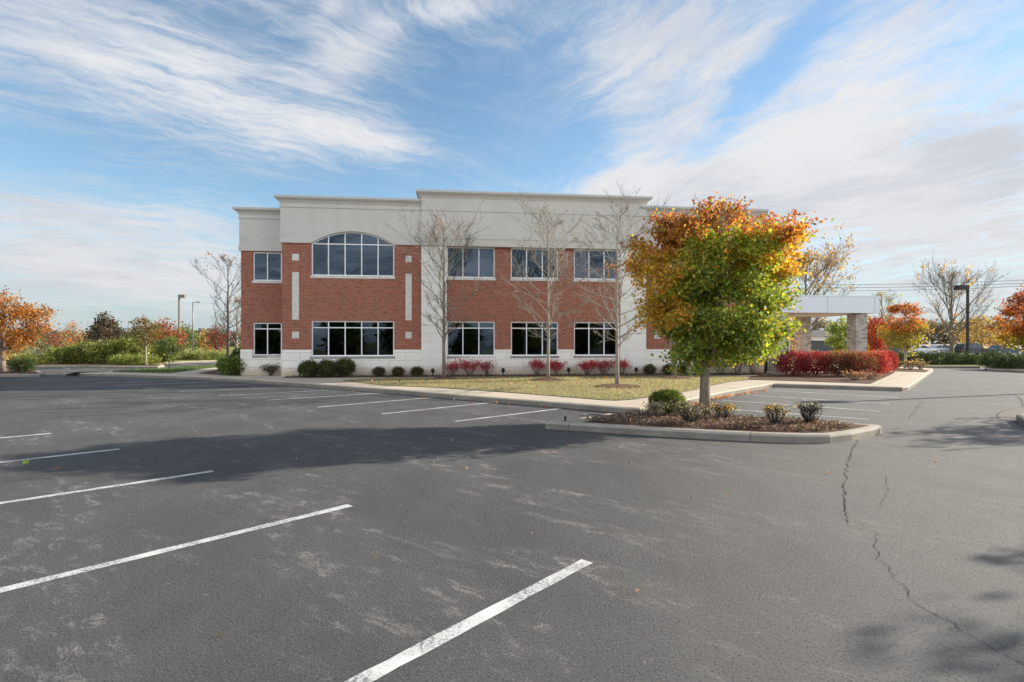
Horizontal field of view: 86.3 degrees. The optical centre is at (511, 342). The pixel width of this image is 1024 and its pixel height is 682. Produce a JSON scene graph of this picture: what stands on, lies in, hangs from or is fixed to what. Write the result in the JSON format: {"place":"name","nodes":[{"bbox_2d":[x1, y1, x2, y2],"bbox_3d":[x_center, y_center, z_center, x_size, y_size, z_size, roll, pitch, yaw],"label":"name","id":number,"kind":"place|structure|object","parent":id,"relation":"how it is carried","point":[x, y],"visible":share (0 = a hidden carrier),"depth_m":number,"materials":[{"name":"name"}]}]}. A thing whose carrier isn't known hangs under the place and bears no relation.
{"place":"outdoors","nodes":[
{"label":"outdoors","id":0,"kind":"place"},
{"bbox_2d":[6,361,159,365],"bbox_3d":[-38.522,1.535,42.031,29.441,0.001,11.010,0,0,0],"label":"planting bed","id":1,"kind":"object","parent":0,"point":[102,364],"visible":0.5,"depth_m":39.08,"materials":[{"name":"brown soil"}]},
{"bbox_2d":[11,331,56,356],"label":"bush","id":2,"kind":"object","parent":1,"relation":"on","point":[35,351],"visible":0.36,"depth_m":42.98,"materials":[{"name":"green plant"}]},
{"bbox_2d":[28,354,61,364],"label":"juniper","id":3,"kind":"object","parent":1,"relation":"on","point":[52,360],"visible":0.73,"depth_m":39.25,"materials":[{"name":"green plant"}]},
{"bbox_2d":[42,343,81,363],"bbox_3d":[-33.206,0.825,40.515,2.874,1.664,2.743,0,0,0],"label":"yew bush","id":4,"kind":"object","parent":1,"relation":"on","point":[56,352],"visible":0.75,"depth_m":39.88,"materials":[{"name":"green plant"}]},
{"bbox_2d":[59,341,100,363],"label":"yew bush","id":5,"kind":"object","parent":1,"relation":"on","point":[76,346],"visible":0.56,"depth_m":40.24,"materials":[{"name":"green plant"}]},
{"bbox_2d":[78,338,118,363],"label":"yew bush","id":6,"kind":"object","parent":1,"relation":"on","point":[96,357],"visible":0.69,"depth_m":40.34,"materials":[{"name":"green plant"}]},
{"bbox_2d":[100,334,141,361],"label":"yew bush","id":7,"kind":"object","parent":1,"relation":"on","point":[120,342],"visible":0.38,"depth_m":40.90,"materials":[{"name":"green plant"}]},
{"bbox_2d":[103,351,138,364],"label":"juniper","id":8,"kind":"object","parent":1,"relation":"on","point":[118,359],"visible":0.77,"depth_m":38.63,"materials":[{"name":"green plant"}]},
{"bbox_2d":[115,333,159,359],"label":"yew bush","id":9,"kind":"object","parent":1,"relation":"on","point":[153,349],"visible":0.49,"depth_m":40.87,"materials":[{"name":"green plant"}]},
{"bbox_2d":[126,353,164,364],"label":"juniper","id":10,"kind":"object","parent":1,"relation":"on","point":[151,359],"visible":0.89,"depth_m":38.74,"materials":[{"name":"green plant"}]},
{"bbox_2d":[125,314,167,364],"bbox_3d":[-25.459,-0.251,38.111,2.467,3.583,2.475,0,0,-29],"label":"young tree","id":11,"kind":"object","parent":1,"relation":"on","point":[144,327],"visible":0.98,"depth_m":37.93,"materials":[{"name":"brown plant"}]},
{"bbox_2d":[144,344,180,363],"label":"yew bush","id":12,"kind":"object","parent":1,"relation":"on","point":[165,359],"visible":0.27,"depth_m":42.62,"materials":[{"name":"green plant"}]},
{"bbox_2d":[7,354,233,361],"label":"lawn","id":13,"kind":"structure","parent":0,"point":[181,358],"depth_m":48.04,"materials":[{"name":"green plant"}]},
{"bbox_2d":[183,349,216,359],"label":"juniper","id":14,"kind":"object","parent":13,"relation":"on","point":[206,356],"visible":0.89,"depth_m":49.78,"materials":[{"name":"green plant"}]},
{"bbox_2d":[187,253,240,356],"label":"bare tree","id":15,"kind":"object","parent":13,"relation":"on","point":[227,317],"visible":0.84,"depth_m":43.92,"materials":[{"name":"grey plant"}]},
{"bbox_2d":[113,364,215,372],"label":"lawn","id":16,"kind":"structure","parent":0,"point":[167,371],"depth_m":30.54,"materials":[{"name":"green plant"}]},
{"bbox_2d":[154,333,185,367],"bbox_3d":[-20.269,0.470,32.258,1.665,2.131,1.589,0,0,0],"label":"topiary tree","id":17,"kind":"object","parent":16,"relation":"on","point":[169,348],"visible":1,"depth_m":32.17,"materials":[{"name":"green plant"}]},
{"bbox_2d":[63,365,932,412],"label":"pavement","id":18,"kind":"structure","parent":0,"point":[901,380],"depth_m":19.94,"materials":[{"name":"concrete"}]},
{"bbox_2d":[200,370,241,375],"bbox_3d":[-15.608,1.535,29.155,2.033,0.001,9.032,0,0,-27],"label":"planting bed","id":19,"kind":"object","parent":18,"relation":"on","point":[213,372],"visible":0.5,"depth_m":28.00,"materials":[{"name":"brown soil"}]},
{"bbox_2d":[215,354,246,375],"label":"laurel bush","id":20,"kind":"object","parent":19,"relation":"on","point":[225,365],"visible":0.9,"depth_m":26.12,"materials":[{"name":"green plant"}]},
{"bbox_2d":[232,189,790,376],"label":"office building","id":21,"kind":"structure","parent":18,"relation":"on","point":[328,277],"depth_m":26.20,"materials":[{"name":"red brick"}]},
{"bbox_2d":[252,252,281,282],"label":"window","id":22,"kind":"structure","parent":21,"relation":"in","point":[267,266],"depth_m":26.56,"materials":[{"name":"glass"}]},
{"bbox_2d":[252,323,281,357],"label":"window","id":23,"kind":"structure","parent":21,"relation":"in","point":[267,337],"depth_m":26.57,"materials":[{"name":"glass"}]},
{"bbox_2d":[310,232,394,278],"bbox_3d":[-7.444,-4.115,25.627,3.862,2.190,0.190,0,0,-7],"label":"window","id":24,"kind":"structure","parent":21,"relation":"in","point":[353,255],"depth_m":25.66,"materials":[{"name":"glass"}]},
{"bbox_2d":[310,321,394,358],"bbox_3d":[-7.444,-0.150,25.627,3.862,1.780,0.190,0,0,-7],"label":"window","id":25,"kind":"structure","parent":21,"relation":"in","point":[329,338],"depth_m":25.67,"materials":[{"name":"glass"}]},
{"bbox_2d":[447,321,494,358],"bbox_3d":[-1.977,-0.150,26.280,2.383,1.780,0.190,0,0,-7],"label":"window","id":26,"kind":"structure","parent":21,"relation":"in","point":[473,338],"depth_m":26.33,"materials":[{"name":"glass"}]},
{"bbox_2d":[447,247,495,279],"bbox_3d":[-1.977,-3.813,26.280,2.383,1.586,0.190,0,0,-7],"label":"window","id":27,"kind":"structure","parent":21,"relation":"in","point":[482,261],"depth_m":26.33,"materials":[{"name":"glass"}]},
{"bbox_2d":[510,322,557,357],"bbox_3d":[1.097,-0.150,26.630,2.411,1.780,0.190,0,0,-7],"label":"window","id":28,"kind":"structure","parent":21,"relation":"in","point":[522,344],"depth_m":26.67,"materials":[{"name":"glass"}]},
{"bbox_2d":[510,248,558,280],"bbox_3d":[1.097,-3.813,26.630,2.411,1.586,0.190,0,0,-7],"label":"window","id":29,"kind":"structure","parent":21,"relation":"in","point":[516,253],"depth_m":26.66,"materials":[{"name":"glass"}]},
{"bbox_2d":[573,249,619,281],"bbox_3d":[4.178,-3.813,26.981,2.387,1.586,0.190,0,0,-7],"label":"window","id":30,"kind":"structure","parent":21,"relation":"in","point":[598,260],"depth_m":27.01,"materials":[{"name":"glass"}]},
{"bbox_2d":[573,322,619,357],"bbox_3d":[4.178,-0.150,26.981,2.387,1.780,0.190,0,0,-7],"label":"window","id":31,"kind":"structure","parent":21,"relation":"in","point":[585,340],"depth_m":27.01,"materials":[{"name":"glass"}]},
{"bbox_2d":[284,372,812,377],"bbox_3d":[2.535,1.531,25.943,25.700,0.001,1.500,0,0,-6],"label":"planting bed","id":32,"kind":"object","parent":18,"relation":"on","point":[539,375],"visible":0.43,"depth_m":25.77,"materials":[{"name":"brown wood"}]},
{"bbox_2d":[297,359,317,377],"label":"box bush","id":33,"kind":"object","parent":32,"relation":"on","point":[304,366],"visible":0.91,"depth_m":24.36,"materials":[{"name":"green plant"}]},
{"bbox_2d":[314,359,337,377],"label":"box bush","id":34,"kind":"object","parent":32,"relation":"on","point":[324,368],"visible":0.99,"depth_m":24.41,"materials":[{"name":"green plant"}]},
{"bbox_2d":[334,356,356,376],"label":"box bush","id":35,"kind":"object","parent":32,"relation":"on","point":[342,368],"visible":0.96,"depth_m":24.75,"materials":[{"name":"green plant"}]},
{"bbox_2d":[455,358,484,374],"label":"burning bush","id":36,"kind":"object","parent":32,"relation":"on","point":[466,365],"visible":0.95,"depth_m":25.32,"materials":[{"name":"red plant"}]},
{"bbox_2d":[528,357,546,374],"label":"burning bush","id":37,"kind":"object","parent":32,"relation":"on","point":[538,364],"visible":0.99,"depth_m":25.86,"materials":[{"name":"red plant"}]},
{"bbox_2d":[575,359,599,374],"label":"burning bush","id":38,"kind":"object","parent":32,"relation":"on","point":[588,364],"visible":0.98,"depth_m":26.02,"materials":[{"name":"red plant"}]},
{"bbox_2d":[595,356,613,374],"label":"burning bush","id":39,"kind":"object","parent":32,"relation":"on","point":[604,363],"visible":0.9,"depth_m":26.11,"materials":[{"name":"red plant"}]},
{"bbox_2d":[749,372,893,382],"bbox_3d":[14.989,1.532,26.228,4.886,0.001,11.366,0,0,39],"label":"planting bed","id":40,"kind":"object","parent":18,"relation":"on","point":[819,378],"visible":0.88,"depth_m":23.60,"materials":[{"name":"brown soil"}]},
{"bbox_2d":[774,350,814,375],"bbox_3d":[13.361,0.936,25.833,1.761,1.272,1.494,0,0,0],"label":"hedge bush","id":41,"kind":"object","parent":40,"relation":"on","point":[785,363],"visible":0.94,"depth_m":25.61,"materials":[{"name":"red plant"}]},
{"bbox_2d":[797,349,836,375],"bbox_3d":[14.278,0.910,25.745,1.764,1.294,1.501,0,0,0],"label":"hedge bush","id":42,"kind":"object","parent":40,"relation":"on","point":[817,369],"visible":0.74,"depth_m":25.40,"materials":[{"name":"red plant"}]},
{"bbox_2d":[816,350,857,375],"bbox_3d":[15.176,0.919,25.530,1.771,1.277,1.510,0,0,0],"label":"hedge bush","id":43,"kind":"object","parent":40,"relation":"on","point":[838,355],"visible":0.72,"depth_m":25.20,"materials":[{"name":"red plant"}]},
{"bbox_2d":[840,368,866,379],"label":"dry perennial","id":44,"kind":"object","parent":40,"relation":"on","point":[853,375],"visible":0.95,"depth_m":22.58,"materials":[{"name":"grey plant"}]},
{"bbox_2d":[836,350,879,374],"bbox_3d":[15.946,0.925,25.324,1.727,1.264,1.489,0,0,0],"label":"hedge bush","id":45,"kind":"object","parent":40,"relation":"on","point":[864,360],"visible":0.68,"depth_m":24.95,"materials":[{"name":"red plant"}]},
{"bbox_2d":[856,350,893,375],"bbox_3d":[17.083,0.931,25.746,1.381,1.261,1.499,0,0,0],"label":"hedge bush","id":46,"kind":"object","parent":40,"relation":"on","point":[883,359],"visible":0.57,"depth_m":25.36,"materials":[{"name":"red plant"}]},
{"bbox_2d":[876,349,899,372],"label":"hedge bush","id":47,"kind":"object","parent":40,"relation":"on","point":[894,361],"visible":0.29,"depth_m":27.76,"materials":[{"name":"red plant"}]},
{"bbox_2d":[766,295,879,373],"bbox_3d":[15.104,-0.355,29.813,6.088,4.010,5.640,0,0,-6],"label":"entrance canopy","id":48,"kind":"object","parent":18,"relation":"on","point":[856,310],"visible":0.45,"depth_m":27.34,"materials":[{"name":"stone"}]},
{"bbox_2d":[895,368,928,371],"bbox_3d":[22.790,1.535,31.174,1.717,0.001,4.602,0,0,35],"label":"planting bed","id":49,"kind":"object","parent":18,"relation":"on","point":[911,370],"visible":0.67,"depth_m":30.54,"materials":[{"name":"brown soil"}]},
{"bbox_2d":[875,301,933,367],"bbox_3d":[24.146,-0.550,33.609,3.315,4.170,2.943,0,0,0],"label":"maple tree","id":50,"kind":"object","parent":49,"relation":"on","point":[905,332],"visible":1,"depth_m":33.40,"materials":[{"name":"orange plant"}]},
{"bbox_2d":[5,344,1016,365],"bbox_3d":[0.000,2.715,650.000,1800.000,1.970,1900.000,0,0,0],"label":"ground","id":51,"kind":"structure","parent":0,"point":[231,349],"depth_m":126.80,"materials":[{"name":"green plant"}]},
{"bbox_2d":[37,333,66,350],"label":"red tree","id":52,"kind":"object","parent":51,"relation":"on","point":[56,337],"visible":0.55,"depth_m":94.70,"materials":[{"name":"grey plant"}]},
{"bbox_2d":[52,320,87,347],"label":"orange tree","id":53,"kind":"object","parent":51,"relation":"on","point":[66,333],"visible":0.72,"depth_m":69.57,"materials":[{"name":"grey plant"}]},
{"bbox_2d":[75,311,127,343],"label":"dark tree","id":54,"kind":"object","parent":51,"relation":"on","point":[100,327],"visible":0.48,"depth_m":59.64,"materials":[{"name":"brown plant"}]},
{"bbox_2d":[6,326,240,346],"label":"wood","id":55,"kind":"object","parent":51,"relation":"on","point":[128,335],"visible":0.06,"depth_m":263.37,"materials":[{"name":"green plant"}]},
{"bbox_2d":[144,317,187,351],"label":"red tree","id":56,"kind":"object","parent":51,"relation":"on","point":[171,332],"visible":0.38,"depth_m":56.00,"materials":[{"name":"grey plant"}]},
{"bbox_2d":[173,322,202,351],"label":"green tree","id":57,"kind":"object","parent":51,"relation":"on","point":[189,336],"visible":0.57,"depth_m":90.09,"materials":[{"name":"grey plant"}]},
{"bbox_2d":[190,328,218,350],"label":"yellow tree","id":58,"kind":"object","parent":51,"relation":"on","point":[201,343],"visible":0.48,"depth_m":119.11,"materials":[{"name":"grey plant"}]},
{"bbox_2d":[201,322,233,350],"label":"red tree","id":59,"kind":"object","parent":51,"relation":"on","point":[215,335],"visible":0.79,"depth_m":109.35,"materials":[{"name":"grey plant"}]},
{"bbox_2d":[221,293,240,348],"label":"bare tree","id":60,"kind":"object","parent":51,"relation":"on","point":[237,311],"visible":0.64,"depth_m":59.95,"materials":[{"name":"grey plant"}]},
{"bbox_2d":[792,328,838,340],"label":"house","id":61,"kind":"structure","parent":51,"relation":"on","point":[819,334],"depth_m":129.60,"materials":[{"name":"metal"}]},
{"bbox_2d":[782,223,862,331],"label":"bare tree","id":62,"kind":"object","parent":51,"relation":"on","point":[827,264],"visible":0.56,"depth_m":43.02,"materials":[{"name":"plant"}]},
{"bbox_2d":[823,316,846,359],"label":"young tree","id":63,"kind":"object","parent":51,"relation":"on","point":[835,342],"visible":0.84,"depth_m":48.87,"materials":[{"name":"green plant"}]},
{"bbox_2d":[793,341,901,355],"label":"boundary wall","id":64,"kind":"structure","parent":51,"relation":"on","point":[818,345],"depth_m":66.00,"materials":[{"name":"plant"}]},
{"bbox_2d":[867,314,890,351],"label":"red tree","id":65,"kind":"object","parent":51,"relation":"on","point":[875,342],"visible":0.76,"depth_m":47.56,"materials":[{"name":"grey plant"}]},
{"bbox_2d":[868,289,907,332],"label":"bare tree","id":66,"kind":"object","parent":51,"relation":"on","point":[886,298],"visible":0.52,"depth_m":59.58,"materials":[{"name":"yellow plant"}]},
{"bbox_2d":[909,255,1008,353],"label":"bare tree","id":67,"kind":"object","parent":51,"relation":"on","point":[952,340],"visible":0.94,"depth_m":49.68,"materials":[{"name":"brown plant"}]},
{"bbox_2d":[954,285,968,358],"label":"street lamp","id":68,"kind":"object","parent":51,"relation":"on","point":[961,287],"visible":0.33,"depth_m":42.53,"materials":[{"name":"brown metal"}]},
{"bbox_2d":[954,313,1009,347],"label":"yellow tree","id":69,"kind":"object","parent":51,"relation":"on","point":[981,336],"visible":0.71,"depth_m":104.42,"materials":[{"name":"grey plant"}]},
{"bbox_2d":[979,283,1023,355],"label":"maple tree","id":70,"kind":"object","parent":51,"relation":"on","point":[1015,309],"visible":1,"depth_m":45.05,"materials":[{"name":"orange plant"}]},
{"bbox_2d":[0,362,1023,681],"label":"car park","id":71,"kind":"structure","parent":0,"point":[770,568],"depth_m":4.75,"materials":[{"name":"grey asphalt"}]},
{"bbox_2d":[0,370,43,376],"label":"kerb","id":72,"kind":"structure","parent":71,"relation":"on","point":[39,374],"depth_m":27.42,"materials":[{"name":"concrete"}]},
{"bbox_2d":[0,370,38,372],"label":"planting bed","id":73,"kind":"object","parent":72,"relation":"on","point":[8,371],"visible":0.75,"depth_m":28.46,"materials":[{"name":"brown soil"}]},
{"bbox_2d":[5,357,39,371],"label":"box bush","id":74,"kind":"object","parent":73,"relation":"on","point":[19,365],"visible":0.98,"depth_m":29.04,"materials":[{"name":"green plant"}]},
{"bbox_2d":[0,285,63,371],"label":"maple tree","id":75,"kind":"object","parent":73,"relation":"on","point":[18,338],"visible":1,"depth_m":29.65,"materials":[{"name":"orange plant"}]},
{"bbox_2d":[6,365,164,368],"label":"kerb","id":76,"kind":"structure","parent":71,"relation":"on","point":[78,366],"depth_m":37.20,"materials":[{"name":"concrete"}]},
{"bbox_2d":[0,470,213,503],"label":"parking line","id":77,"kind":"object","parent":71,"relation":"on","point":[30,498],"visible":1,"depth_m":6.41,"materials":[{"name":"paint"}]},
{"bbox_2d":[0,504,351,592],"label":"parking line","id":78,"kind":"object","parent":71,"relation":"on","point":[64,574],"visible":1,"depth_m":4.42,"materials":[{"name":"paint"}]},
{"bbox_2d":[345,559,591,681],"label":"parking line","id":79,"kind":"object","parent":71,"relation":"on","point":[374,673],"visible":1,"depth_m":3.23,"materials":[{"name":"paint"}]},
{"bbox_2d":[545,413,880,442],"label":"kerb","id":80,"kind":"structure","parent":71,"relation":"on","point":[869,430],"depth_m":9.73,"materials":[{"name":"concrete"}]},
{"bbox_2d":[585,409,867,432],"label":"mulch","id":81,"kind":"object","parent":80,"relation":"on","point":[718,427],"visible":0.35,"depth_m":10.10,"materials":[{"name":"bark"}]},
{"bbox_2d":[642,400,671,416],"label":"dormant shrub","id":82,"kind":"object","parent":81,"relation":"on","point":[659,406],"visible":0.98,"depth_m":11.07,"materials":[{"name":"brown plant"}]},
{"bbox_2d":[648,388,686,413],"bbox_3d":[3.331,1.242,11.728,0.816,0.586,0.798,0,0,0],"label":"box bush","id":83,"kind":"object","parent":81,"relation":"on","point":[669,395],"visible":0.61,"depth_m":11.53,"materials":[{"name":"green plant"}]},
{"bbox_2d":[666,398,710,422],"bbox_3d":[3.397,1.270,10.381,0.880,0.495,0.796,0,0,0],"label":"dormant shrub","id":84,"kind":"object","parent":81,"relation":"on","point":[684,410],"visible":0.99,"depth_m":10.32,"materials":[{"name":"brown plant"}]},
{"bbox_2d":[598,187,833,414],"bbox_3d":[4.331,-0.865,11.505,3.926,4.792,4.352,0,0,-23],"label":"maple tree","id":85,"kind":"object","parent":81,"relation":"on","point":[698,322],"visible":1,"depth_m":10.76,"materials":[{"name":"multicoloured plant"}]},
{"bbox_2d":[707,401,739,417],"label":"dormant shrub","id":86,"kind":"object","parent":81,"relation":"on","point":[724,405],"visible":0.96,"depth_m":11.00,"materials":[{"name":"yellow plant"}]},
{"bbox_2d":[759,404,795,424],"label":"dormant shrub","id":87,"kind":"object","parent":81,"relation":"on","point":[771,411],"visible":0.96,"depth_m":10.05,"materials":[{"name":"brown plant"}]},
{"bbox_2d":[793,399,825,422],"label":"dormant shrub","id":88,"kind":"object","parent":81,"relation":"on","point":[804,410],"visible":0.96,"depth_m":10.24,"materials":[{"name":"brown plant"}]},
{"bbox_2d":[998,395,1023,421],"bbox_3d":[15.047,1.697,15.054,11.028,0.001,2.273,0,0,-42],"label":"curb","id":89,"kind":"structure","parent":71,"relation":"on","point":[1009,415],"depth_m":13.15,"materials":[{"name":"beige concrete"}]},
{"bbox_2d":[0,0,1023,343],"label":"sky","id":90,"kind":"structure","parent":0,"point":[132,132],"materials":[{"name":"blue"}]},
{"bbox_2d":[343,375,750,399],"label":"lawn","id":91,"kind":"structure","parent":0,"point":[558,393],"depth_m":19.75,"materials":[{"name":"green plant"}]},
{"bbox_2d":[380,196,502,376],"bbox_3d":[-2.905,-2.210,23.303,5.063,7.500,5.231,0,0,0],"label":"bare tree","id":92,"kind":"object","parent":91,"relation":"on","point":[443,304],"visible":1,"depth_m":23.58,"materials":[{"name":"grey plant"}]},
{"bbox_2d":[483,188,620,377],"bbox_3d":[1.247,-2.509,22.833,4.562,8.099,6.473,0,0,-41],"label":"bare tree","id":93,"kind":"object","parent":91,"relation":"on","point":[549,323],"visible":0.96,"depth_m":22.76,"materials":[{"name":"grey plant"}]},
{"bbox_2d":[540,182,672,383],"bbox_3d":[4.121,-2.113,19.281,4.590,7.308,4.773,0,0,-44],"label":"bare tree","id":94,"kind":"object","parent":91,"relation":"on","point":[616,324],"visible":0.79,"depth_m":19.49,"materials":[{"name":"grey plant"}]},
{"bbox_2d":[901,356,1020,365],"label":"lawn","id":95,"kind":"structure","parent":0,"point":[948,365],"depth_m":37.34,"materials":[{"name":"green plant"}]},
{"bbox_2d":[903,350,946,364],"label":"juniper","id":96,"kind":"object","parent":95,"relation":"on","point":[921,354],"visible":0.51,"depth_m":38.85,"materials":[{"name":"green plant"}]},
{"bbox_2d":[917,347,963,364],"bbox_3d":[30.756,0.963,39.256,3.254,1.457,2.183,0,0,0],"label":"juniper","id":97,"kind":"object","parent":95,"relation":"on","point":[941,353],"visible":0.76,"depth_m":38.85,"materials":[{"name":"green plant"}]},
{"bbox_2d":[941,350,978,364],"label":"juniper","id":98,"kind":"object","parent":95,"relation":"on","point":[966,355],"visible":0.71,"depth_m":38.87,"materials":[{"name":"green plant"}]},
{"bbox_2d":[917,344,1021,348],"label":"hills","id":99,"kind":"structure","parent":0,"point":[928,345],"depth_m":192.83,"materials":[{"name":"green plant"}]},
{"bbox_2d":[811,315,1022,343],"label":"wood","id":100,"kind":"object","parent":99,"relation":"on","point":[939,332],"visible":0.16,"depth_m":213.28,"materials":[{"name":"orange plant"}]},
{"bbox_2d":[954,343,991,354],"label":"parked car","id":101,"kind":"object","parent":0,"point":[976,348],"visible":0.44,"depth_m":77.27,"materials":[{"name":"paint"}]},
{"bbox_2d":[987,345,1021,354],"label":"parked car","id":102,"kind":"object","parent":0,"point":[1000,349],"visible":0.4,"depth_m":77.15,"materials":[{"name":"blue paint"}]},
{"bbox_2d":[991,366,1023,369],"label":"planting bed","id":103,"kind":"object","parent":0,"point":[1006,368],"visible":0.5,"depth_m":32.94,"materials":[{"name":"brown soil"}]},
{"bbox_2d":[973,348,1007,368],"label":"juniper","id":104,"kind":"object","parent":103,"relation":"on","point":[984,359],"visible":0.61,"depth_m":34.90,"materials":[{"name":"green plant"}]},
{"bbox_2d":[984,351,1023,367],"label":"juniper","id":105,"kind":"object","parent":103,"relation":"on","point":[998,364],"visible":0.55,"depth_m":33.94,"materials":[{"name":"green plant"}]},
{"bbox_2d":[999,352,1023,368],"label":"juniper","id":106,"kind":"object","parent":103,"relation":"on","point":[1018,363],"visible":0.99,"depth_m":33.06,"materials":[{"name":"green plant"}]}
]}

